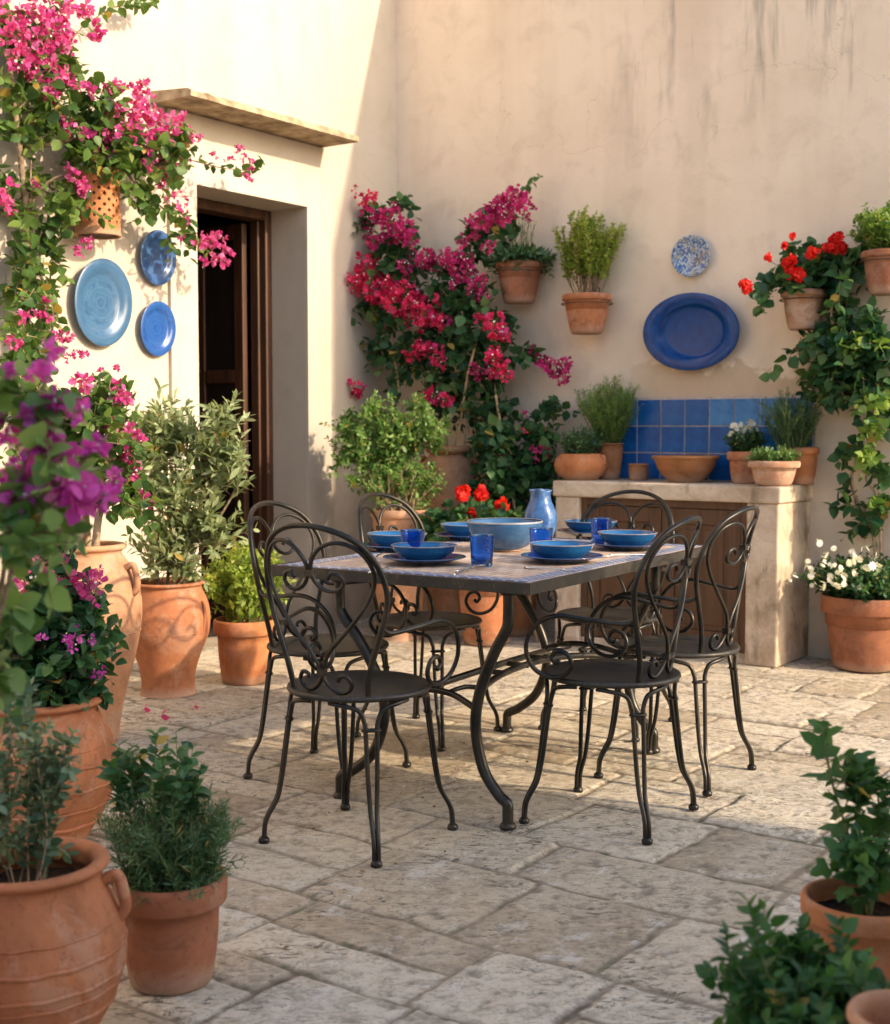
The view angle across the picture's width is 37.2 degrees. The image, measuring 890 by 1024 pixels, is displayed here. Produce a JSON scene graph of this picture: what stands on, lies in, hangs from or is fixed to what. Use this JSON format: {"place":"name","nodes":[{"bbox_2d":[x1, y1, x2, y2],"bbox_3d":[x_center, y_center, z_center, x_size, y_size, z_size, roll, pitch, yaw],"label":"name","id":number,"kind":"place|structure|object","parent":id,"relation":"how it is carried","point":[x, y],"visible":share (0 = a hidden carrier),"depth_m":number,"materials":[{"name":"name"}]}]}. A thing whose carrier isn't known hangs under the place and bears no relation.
{"place":"outdoors","nodes":[
{"label":"outdoors","id":0,"kind":"place"},
{"bbox_2d":[203,633,276,647],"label":"ground","id":1,"kind":"structure","parent":0,"point":[211,642],"depth_m":7.55,"materials":[{"name":"beige stone"}]},
{"bbox_2d":[0,0,396,662],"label":"house wall","id":2,"kind":"structure","parent":1,"relation":"on","point":[298,96],"depth_m":7.71,"materials":[{"name":"paint"}]},
{"bbox_2d":[74,165,121,239],"bbox_3d":[-1.650,-1.464,6.266,0.222,0.312,0.218,0,4,0],"label":"clay wall lamp","id":3,"kind":"object","parent":2,"relation":"attached to","point":[85,227],"visible":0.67,"depth_m":6.19,"materials":[{"name":"orange ceramic"}]},
{"bbox_2d":[74,258,131,345],"bbox_3d":[-1.667,-1.018,6.426,0.034,0.423,0.357,6,7,35],"label":"wall plate","id":4,"kind":"object","parent":2,"relation":"attached to","point":[103,302],"depth_m":6.43,"materials":[{"name":"blue ceramic"}]},
{"bbox_2d":[0,0,264,575],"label":"bougainvillea","id":5,"kind":"object","parent":2,"relation":"attached to","point":[28,48],"visible":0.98,"depth_m":6.00,"materials":[{"name":"pink plant"}]},
{"bbox_2d":[140,230,175,284],"bbox_3d":[-1.461,-1.292,6.713,0.023,0.277,0.240,6,7,35],"label":"wall plate","id":6,"kind":"object","parent":2,"relation":"attached to","point":[157,269],"depth_m":6.71,"materials":[{"name":"blue ceramic"}]},
{"bbox_2d":[141,301,175,355],"bbox_3d":[-1.465,-0.933,6.731,0.023,0.279,0.239,6,7,35],"label":"wall plate","id":7,"kind":"object","parent":2,"relation":"attached to","point":[158,328],"depth_m":6.74,"materials":[{"name":"blue ceramic"}]},
{"bbox_2d":[197,223,248,620],"bbox_3d":[-1.345,-0.519,7.985,0.400,2.387,0.042,3,5,35],"label":"door","id":8,"kind":"structure","parent":2,"relation":"in","point":[222,294],"depth_m":7.92,"materials":[{"name":"brown wood"}]},
{"bbox_2d":[396,0,889,658],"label":"back wall","id":9,"kind":"structure","parent":1,"relation":"on","point":[742,138],"depth_m":7.30,"materials":[{"name":"paint"}]},
{"bbox_2d":[480,212,556,303],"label":"hanging pot plant","id":10,"kind":"object","parent":9,"relation":"attached to","point":[518,268],"visible":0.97,"depth_m":7.59,"materials":[{"name":"green plant"}]},
{"bbox_2d":[552,203,628,334],"bbox_3d":[0.821,-1.360,7.422,0.365,0.717,0.403,-2,4,-34],"label":"hanging pot plant","id":11,"kind":"object","parent":9,"relation":"attached to","point":[586,311],"visible":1,"depth_m":7.35,"materials":[{"name":"green plant"}]},
{"bbox_2d":[671,235,709,276],"bbox_3d":[1.336,-1.388,7.166,0.227,0.225,0.026,3,7,35],"label":"wall plate","id":12,"kind":"object","parent":9,"relation":"attached to","point":[690,256],"depth_m":7.17,"materials":[{"name":"ceramic"}]},
{"bbox_2d":[643,293,739,370],"bbox_3d":[1.340,-0.978,7.173,0.568,0.418,0.053,3,7,35],"label":"oval platter","id":13,"kind":"object","parent":9,"relation":"attached to","point":[691,331],"visible":1,"depth_m":7.18,"materials":[{"name":"blue ceramic"}]},
{"bbox_2d":[590,395,816,483],"bbox_3d":[1.379,-0.400,7.221,1.324,0.457,0.027,3,5,35],"label":"tiled backsplash","id":14,"kind":"object","parent":9,"relation":"attached to","point":[680,425],"visible":0.52,"depth_m":7.23,"materials":[{"name":"tile"}]},
{"bbox_2d":[738,231,855,330],"bbox_3d":[1.783,-1.163,6.681,0.652,0.475,0.341,0,4,0],"label":"hanging pot plant","id":15,"kind":"object","parent":9,"relation":"attached to","point":[802,280],"visible":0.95,"depth_m":6.62,"materials":[{"name":"green plant"}]},
{"bbox_2d":[758,235,889,598],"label":"climbing vine","id":16,"kind":"object","parent":9,"relation":"attached to","point":[850,363],"visible":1,"depth_m":6.54,"materials":[{"name":"green plant"}]},
{"bbox_2d":[846,200,889,295],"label":"hanging pot plant","id":17,"kind":"object","parent":9,"relation":"attached to","point":[875,231],"visible":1,"depth_m":6.40,"materials":[{"name":"green plant"}]},
{"bbox_2d":[86,616,889,1023],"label":"paving","id":18,"kind":"structure","parent":0,"point":[566,904],"depth_m":3.78,"materials":[{"name":"stone"}]},
{"bbox_2d":[0,335,124,730],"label":"potted bougainvillea","id":19,"kind":"object","parent":18,"relation":"on","point":[75,490],"visible":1,"depth_m":1.95,"materials":[{"name":"plant"}]},
{"bbox_2d":[0,527,128,839],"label":"potted bougainvillea","id":20,"kind":"object","parent":18,"relation":"on","point":[63,661],"visible":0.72,"depth_m":3.65,"materials":[{"name":"plant"}]},
{"bbox_2d":[0,676,131,1023],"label":"potted shrub","id":21,"kind":"object","parent":18,"relation":"on","point":[64,912],"visible":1,"depth_m":2.45,"materials":[{"name":"orange ceramic"}]},
{"bbox_2d":[0,284,169,740],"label":"potted bougainvillea","id":22,"kind":"object","parent":18,"relation":"on","point":[110,398],"visible":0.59,"depth_m":5.01,"materials":[{"name":"ceramic"}]},
{"bbox_2d":[161,708,169,719],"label":"fallen flower","id":23,"kind":"object","parent":18,"relation":"on","point":[164,716],"visible":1,"depth_m":5.42,"materials":[{"name":"pink plant"}]},
{"bbox_2d":[90,727,249,995],"bbox_3d":[-0.602,0.743,2.856,0.357,0.549,0.341,0,4,0],"label":"potted rosemary","id":24,"kind":"object","parent":18,"relation":"on","point":[177,880],"visible":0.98,"depth_m":2.80,"materials":[{"name":"green plant"}]},
{"bbox_2d":[125,377,259,698],"bbox_3d":[-1.156,0.110,5.922,0.671,1.420,0.420,0,4,0],"label":"potted shrub","id":25,"kind":"object","parent":18,"relation":"on","point":[175,628],"visible":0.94,"depth_m":5.84,"materials":[{"name":"green plant"}]},
{"bbox_2d":[197,540,296,685],"bbox_3d":[-0.957,0.458,6.209,0.478,0.688,0.398,-3,5,-36],"label":"potted herb","id":26,"kind":"object","parent":18,"relation":"on","point":[243,639],"visible":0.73,"depth_m":6.12,"materials":[{"name":"orange ceramic"}]},
{"bbox_2d":[243,500,410,793],"bbox_3d":[-0.427,0.435,4.577,0.481,0.939,0.495,2,4,29],"label":"garden chair","id":27,"kind":"object","parent":18,"relation":"on","point":[345,647],"visible":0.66,"depth_m":4.55,"materials":[{"name":"metal"}]},
{"bbox_2d":[258,522,460,868],"bbox_3d":[-0.264,0.484,3.828,0.495,0.939,0.481,2,4,32],"label":"garden chair","id":28,"kind":"object","parent":18,"relation":"on","point":[339,689],"visible":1,"depth_m":3.74,"materials":[{"name":"paint"}]},
{"bbox_2d":[319,388,453,641],"bbox_3d":[-0.322,0.014,7.439,0.768,1.416,0.492,-1,4,-13],"label":"potted bush","id":29,"kind":"object","parent":18,"relation":"on","point":[374,447],"visible":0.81,"depth_m":7.38,"materials":[{"name":"green plant"}]},
{"bbox_2d":[354,492,501,751],"bbox_3d":[-0.088,0.398,5.156,0.481,0.939,0.495,2,4,34],"label":"garden chair","id":30,"kind":"object","parent":18,"relation":"on","point":[461,621],"visible":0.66,"depth_m":5.17,"materials":[{"name":"metal"}]},
{"bbox_2d":[416,446,480,630],"bbox_3d":[0.022,0.152,7.873,0.384,1.087,0.382,0,4,0],"label":"tall jar","id":31,"kind":"object","parent":18,"relation":"on","point":[454,465],"visible":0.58,"depth_m":7.72,"materials":[{"name":"ceramic"}]},
{"bbox_2d":[391,333,414,495],"bbox_3d":[-0.214,-0.346,7.973,0.281,1.466,0.015,3,5,35],"label":"bamboo cane","id":32,"kind":"object","parent":31,"relation":"in","point":[398,384],"visible":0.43,"depth_m":7.99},
{"bbox_2d":[346,173,572,480],"bbox_3d":[-0.058,-0.639,7.868,1.743,2.667,0.469,2,4,33],"label":"bougainvillea","id":33,"kind":"object","parent":31,"relation":"in","point":[392,274],"visible":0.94,"depth_m":7.73,"materials":[{"name":"pink plant"}]},
{"bbox_2d":[454,326,481,445],"bbox_3d":[0.053,-0.357,7.768,0.410,1.516,0.015,3,5,35],"label":"bamboo cane","id":34,"kind":"object","parent":31,"relation":"in","point":[463,399],"visible":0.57,"depth_m":7.70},
{"bbox_2d":[417,484,524,645],"bbox_3d":[0.153,0.285,7.295,0.679,0.892,0.670,1,4,16],"label":"potted geranium","id":35,"kind":"object","parent":18,"relation":"on","point":[490,625],"visible":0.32,"depth_m":7.19,"materials":[{"name":"ceramic"}]},
{"bbox_2d":[271,537,710,830],"bbox_3d":[0.218,0.524,4.688,0.966,0.751,1.444,2,4,32],"label":"dining table","id":36,"kind":"object","parent":18,"relation":"on","point":[507,576],"visible":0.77,"depth_m":4.21,"materials":[{"name":"stone"}]},
{"bbox_2d":[362,541,394,551],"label":"plate","id":37,"kind":"object","parent":36,"relation":"on","point":[371,544],"visible":0.31,"depth_m":4.76,"materials":[{"name":"blue ceramic"}]},
{"bbox_2d":[367,530,426,546],"bbox_3d":[-0.175,0.103,4.826,0.220,0.054,0.220,3,5,37],"label":"bowl","id":38,"kind":"object","parent":37,"relation":"on","point":[384,538],"visible":0.44,"depth_m":4.76,"materials":[{"name":"blue ceramic"}]},
{"bbox_2d":[368,565,395,573],"bbox_3d":[-0.199,0.180,4.134,0.018,0.010,0.182,1,4,22],"label":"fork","id":39,"kind":"object","parent":36,"relation":"on","point":[388,567],"visible":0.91,"depth_m":4.16,"materials":[{"name":"metal"}]},
{"bbox_2d":[400,529,423,546],"bbox_3d":[-0.110,0.110,4.476,0.084,0.101,0.082,2,4,27],"label":"glass","id":40,"kind":"object","parent":36,"relation":"on","point":[413,537],"visible":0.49,"depth_m":4.44,"materials":[{"name":"blue glass"}]},
{"bbox_2d":[383,553,465,564],"bbox_3d":[-0.068,0.157,4.356,0.277,0.024,0.275,0,4,0],"label":"plate","id":41,"kind":"object","parent":36,"relation":"on","point":[396,557],"visible":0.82,"depth_m":4.28,"materials":[{"name":"blue ceramic"}]},
{"bbox_2d":[391,541,456,559],"bbox_3d":[-0.069,0.133,4.354,0.220,0.054,0.220,-2,4,-23],"label":"bowl","id":42,"kind":"object","parent":41,"relation":"on","point":[426,550],"visible":0.91,"depth_m":4.28,"materials":[{"name":"blue ceramic"}]},
{"bbox_2d":[433,531,469,540],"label":"plate","id":43,"kind":"object","parent":36,"relation":"on","point":[445,534],"visible":0.4,"depth_m":5.21,"materials":[{"name":"blue ceramic"}]},
{"bbox_2d":[441,522,470,535],"bbox_3d":[0.092,0.073,5.284,0.220,0.054,0.220,0,4,6],"label":"bowl","id":44,"kind":"object","parent":43,"relation":"on","point":[457,528],"visible":0.42,"depth_m":5.21,"materials":[{"name":"blue ceramic"}]},
{"bbox_2d":[452,567,473,575],"bbox_3d":[0.054,0.184,4.073,0.018,0.010,0.182,1,4,18],"label":"fork","id":45,"kind":"object","parent":36,"relation":"on","point":[459,572],"visible":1,"depth_m":4.05,"materials":[{"name":"metal"}]},
{"bbox_2d":[454,563,485,572],"bbox_3d":[0.078,0.175,4.140,0.039,0.012,0.195,2,4,28],"label":"spoon","id":46,"kind":"object","parent":36,"relation":"on","point":[476,565],"visible":0.98,"depth_m":4.17,"materials":[{"name":"metal"}]},
{"bbox_2d":[469,534,493,566],"bbox_3d":[0.119,0.124,4.270,0.082,0.101,0.084,0,4,0],"label":"glass","id":47,"kind":"object","parent":36,"relation":"on","point":[481,547],"visible":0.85,"depth_m":4.24,"materials":[{"name":"blue glass"}]},
{"bbox_2d":[467,518,542,551],"bbox_3d":[0.217,0.085,4.804,0.278,0.111,0.281,0,4,0],"label":"serving bowl","id":48,"kind":"object","parent":36,"relation":"on","point":[511,534],"visible":0.84,"depth_m":4.71,"materials":[{"name":"blue ceramic"}]},
{"bbox_2d":[524,489,556,537],"bbox_3d":[0.388,0.005,5.308,0.146,0.204,0.134,-3,5,-40],"label":"jug","id":49,"kind":"object","parent":36,"relation":"on","point":[540,505],"visible":0.66,"depth_m":5.26,"materials":[{"name":"blue ceramic"}]},
{"bbox_2d":[529,527,552,551],"bbox_3d":[0.330,0.106,4.549,0.084,0.101,0.082,-3,5,-36],"label":"glass","id":50,"kind":"object","parent":36,"relation":"on","point":[540,533],"visible":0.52,"depth_m":4.52,"materials":[{"name":"blue glass"}]},
{"bbox_2d":[524,566,577,570],"bbox_3d":[0.330,0.179,4.146,0.182,0.010,0.018,2,4,31],"label":"fork","id":51,"kind":"object","parent":36,"relation":"on","point":[527,567],"visible":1,"depth_m":4.16,"materials":[{"name":"metal"}]},
{"bbox_2d":[521,551,602,563],"bbox_3d":[0.389,0.154,4.407,0.277,0.024,0.275,-3,5,-43],"label":"plate","id":52,"kind":"object","parent":36,"relation":"on","point":[534,555],"visible":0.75,"depth_m":4.34,"materials":[{"name":"blue ceramic"}]},
{"bbox_2d":[529,540,594,558],"bbox_3d":[0.389,0.130,4.406,0.220,0.054,0.220,-2,4,-24],"label":"bowl","id":53,"kind":"object","parent":52,"relation":"on","point":[565,549],"visible":0.85,"depth_m":4.34,"materials":[{"name":"blue ceramic"}]},
{"bbox_2d":[557,528,622,536],"bbox_3d":[0.602,0.085,5.467,0.277,0.024,0.275,-1,4,-12],"label":"plate","id":54,"kind":"object","parent":36,"relation":"on","point":[574,533],"visible":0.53,"depth_m":5.40,"materials":[{"name":"blue ceramic"}]},
{"bbox_2d":[564,519,616,531],"bbox_3d":[0.602,0.062,5.465,0.220,0.054,0.220,0,4,5],"label":"bowl","id":55,"kind":"object","parent":54,"relation":"on","point":[576,525],"visible":0.52,"depth_m":5.40,"materials":[{"name":"blue ceramic"}]},
{"bbox_2d":[591,517,611,540],"bbox_3d":[0.596,0.074,5.043,0.082,0.101,0.084,-1,4,-9],"label":"glass","id":56,"kind":"object","parent":36,"relation":"on","point":[600,523],"visible":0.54,"depth_m":5.01,"materials":[{"name":"blue glass"}]},
{"bbox_2d":[591,540,653,550],"bbox_3d":[0.672,0.124,4.869,0.275,0.024,0.277,-2,4,-28],"label":"plate","id":57,"kind":"object","parent":36,"relation":"on","point":[602,543],"visible":0.62,"depth_m":4.79,"materials":[{"name":"blue ceramic"}]},
{"bbox_2d":[597,530,656,545],"bbox_3d":[0.672,0.100,4.868,0.220,0.054,0.220,3,5,36],"label":"bowl","id":58,"kind":"object","parent":57,"relation":"on","point":[629,537],"visible":0.82,"depth_m":4.80,"materials":[{"name":"blue ceramic"}]},
{"bbox_2d":[603,553,644,556],"bbox_3d":[0.619,0.150,4.589,0.182,0.010,0.018,-1,4,-18],"label":"fork","id":59,"kind":"object","parent":36,"relation":"on","point":[642,554],"visible":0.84,"depth_m":4.59,"materials":[{"name":"metal"}]},
{"bbox_2d":[494,394,537,641],"bbox_3d":[0.407,0.025,7.503,0.026,1.388,0.421,-2,4,-33],"label":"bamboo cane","id":60,"kind":"object","parent":18,"relation":"on","point":[514,508],"visible":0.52,"depth_m":7.51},
{"bbox_2d":[465,394,580,636],"bbox_3d":[0.430,0.017,7.578,0.705,1.390,0.478,0,4,0],"label":"potted ivy","id":61,"kind":"object","parent":18,"relation":"on","point":[529,464],"visible":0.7,"depth_m":7.50,"materials":[{"name":"green plant"}]},
{"bbox_2d":[536,489,674,741],"bbox_3d":[0.668,0.388,5.309,0.495,0.939,0.481,2,4,30],"label":"garden chair","id":62,"kind":"object","parent":18,"relation":"on","point":[615,612],"visible":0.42,"depth_m":5.37,"materials":[{"name":"metal"}]},
{"bbox_2d":[519,515,701,844],"bbox_3d":[0.533,0.470,4.034,0.481,0.939,0.495,2,4,30],"label":"garden chair","id":63,"kind":"object","parent":18,"relation":"on","point":[602,675],"visible":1,"depth_m":3.95,"materials":[{"name":"metal"}]},
{"bbox_2d":[594,505,759,796],"bbox_3d":[0.822,0.438,4.534,0.481,0.939,0.495,2,4,34],"label":"garden chair","id":64,"kind":"object","parent":18,"relation":"on","point":[714,645],"visible":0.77,"depth_m":4.44,"materials":[{"name":"metal"}]},
{"bbox_2d":[553,478,812,667],"bbox_3d":[1.252,0.292,7.087,1.304,0.905,0.460,3,5,35],"label":"counter","id":65,"kind":"object","parent":18,"relation":"on","point":[771,630],"visible":0.48,"depth_m":6.76,"materials":[{"name":"stone"},{"name":"wood"}]},
{"bbox_2d":[554,424,606,480],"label":"potted herb","id":66,"kind":"object","parent":65,"relation":"on","point":[580,460],"visible":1,"depth_m":7.24,"materials":[{"name":"orange ceramic"}]},
{"bbox_2d":[573,372,640,479],"bbox_3d":[0.912,-0.486,7.402,0.400,0.606,0.412,0,4,0],"label":"potted rosemary","id":67,"kind":"object","parent":65,"relation":"on","point":[611,418],"visible":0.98,"depth_m":7.35,"materials":[{"name":"green plant"}]},
{"bbox_2d":[588,505,661,638],"bbox_3d":[0.953,0.327,7.067,0.438,0.717,0.056,3,5,35],"label":"cabinet door","id":68,"kind":"structure","parent":65,"relation":"in","point":[652,515],"depth_m":7.07,"materials":[{"name":"brown wood"}]},
{"bbox_2d":[628,463,648,480],"bbox_3d":[1.065,-0.220,7.276,0.115,0.091,0.117,0,4,0],"label":"clay cup","id":69,"kind":"object","parent":65,"relation":"on","point":[638,471],"visible":1,"depth_m":7.23,"materials":[{"name":"brown ceramic"}]},
{"bbox_2d":[652,455,719,482],"bbox_3d":[1.278,-0.230,7.026,0.358,0.142,0.363,0,4,0],"label":"clay bowl","id":70,"kind":"object","parent":65,"relation":"on","point":[685,468],"visible":1,"depth_m":6.91,"materials":[{"name":"brown ceramic"}]},
{"bbox_2d":[661,508,740,651],"bbox_3d":[1.312,0.344,6.812,0.438,0.717,0.056,3,5,35],"label":"cabinet door","id":71,"kind":"structure","parent":65,"relation":"in","point":[713,614],"depth_m":6.79,"materials":[{"name":"brown wood"}]},
{"bbox_2d":[723,419,769,483],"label":"potted daisies","id":72,"kind":"object","parent":65,"relation":"on","point":[742,443],"visible":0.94,"depth_m":6.81,"materials":[{"name":"ceramic"}]},
{"bbox_2d":[744,444,801,485],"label":"potted herb","id":73,"kind":"object","parent":65,"relation":"on","point":[770,467],"visible":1,"depth_m":6.53,"materials":[{"name":"ceramic"}]},
{"bbox_2d":[753,386,823,484],"bbox_3d":[1.750,-0.393,6.753,0.372,0.503,0.353,0,4,0],"label":"potted rosemary","id":74,"kind":"object","parent":65,"relation":"on","point":[799,426],"visible":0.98,"depth_m":6.70,"materials":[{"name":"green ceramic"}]},
{"bbox_2d":[694,890,889,1023],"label":"potted herb","id":75,"kind":"object","parent":18,"relation":"on","point":[803,975],"visible":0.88,"depth_m":2.00,"materials":[{"name":"green plant"}]},
{"bbox_2d":[789,539,889,672],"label":"potted daisies","id":76,"kind":"object","parent":18,"relation":"on","point":[857,615],"visible":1,"depth_m":6.43,"materials":[{"name":"orange ceramic"}]},
{"bbox_2d":[799,719,889,981],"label":"potted ivy","id":77,"kind":"object","parent":18,"relation":"on","point":[858,885],"visible":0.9,"depth_m":2.45,"materials":[{"name":"green plant"}]},
{"bbox_2d":[846,989,889,1023],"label":"flower pot","id":78,"kind":"object","parent":18,"relation":"on","point":[871,1007],"visible":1,"depth_m":1.82,"materials":[{"name":"ceramic"}]}
]}

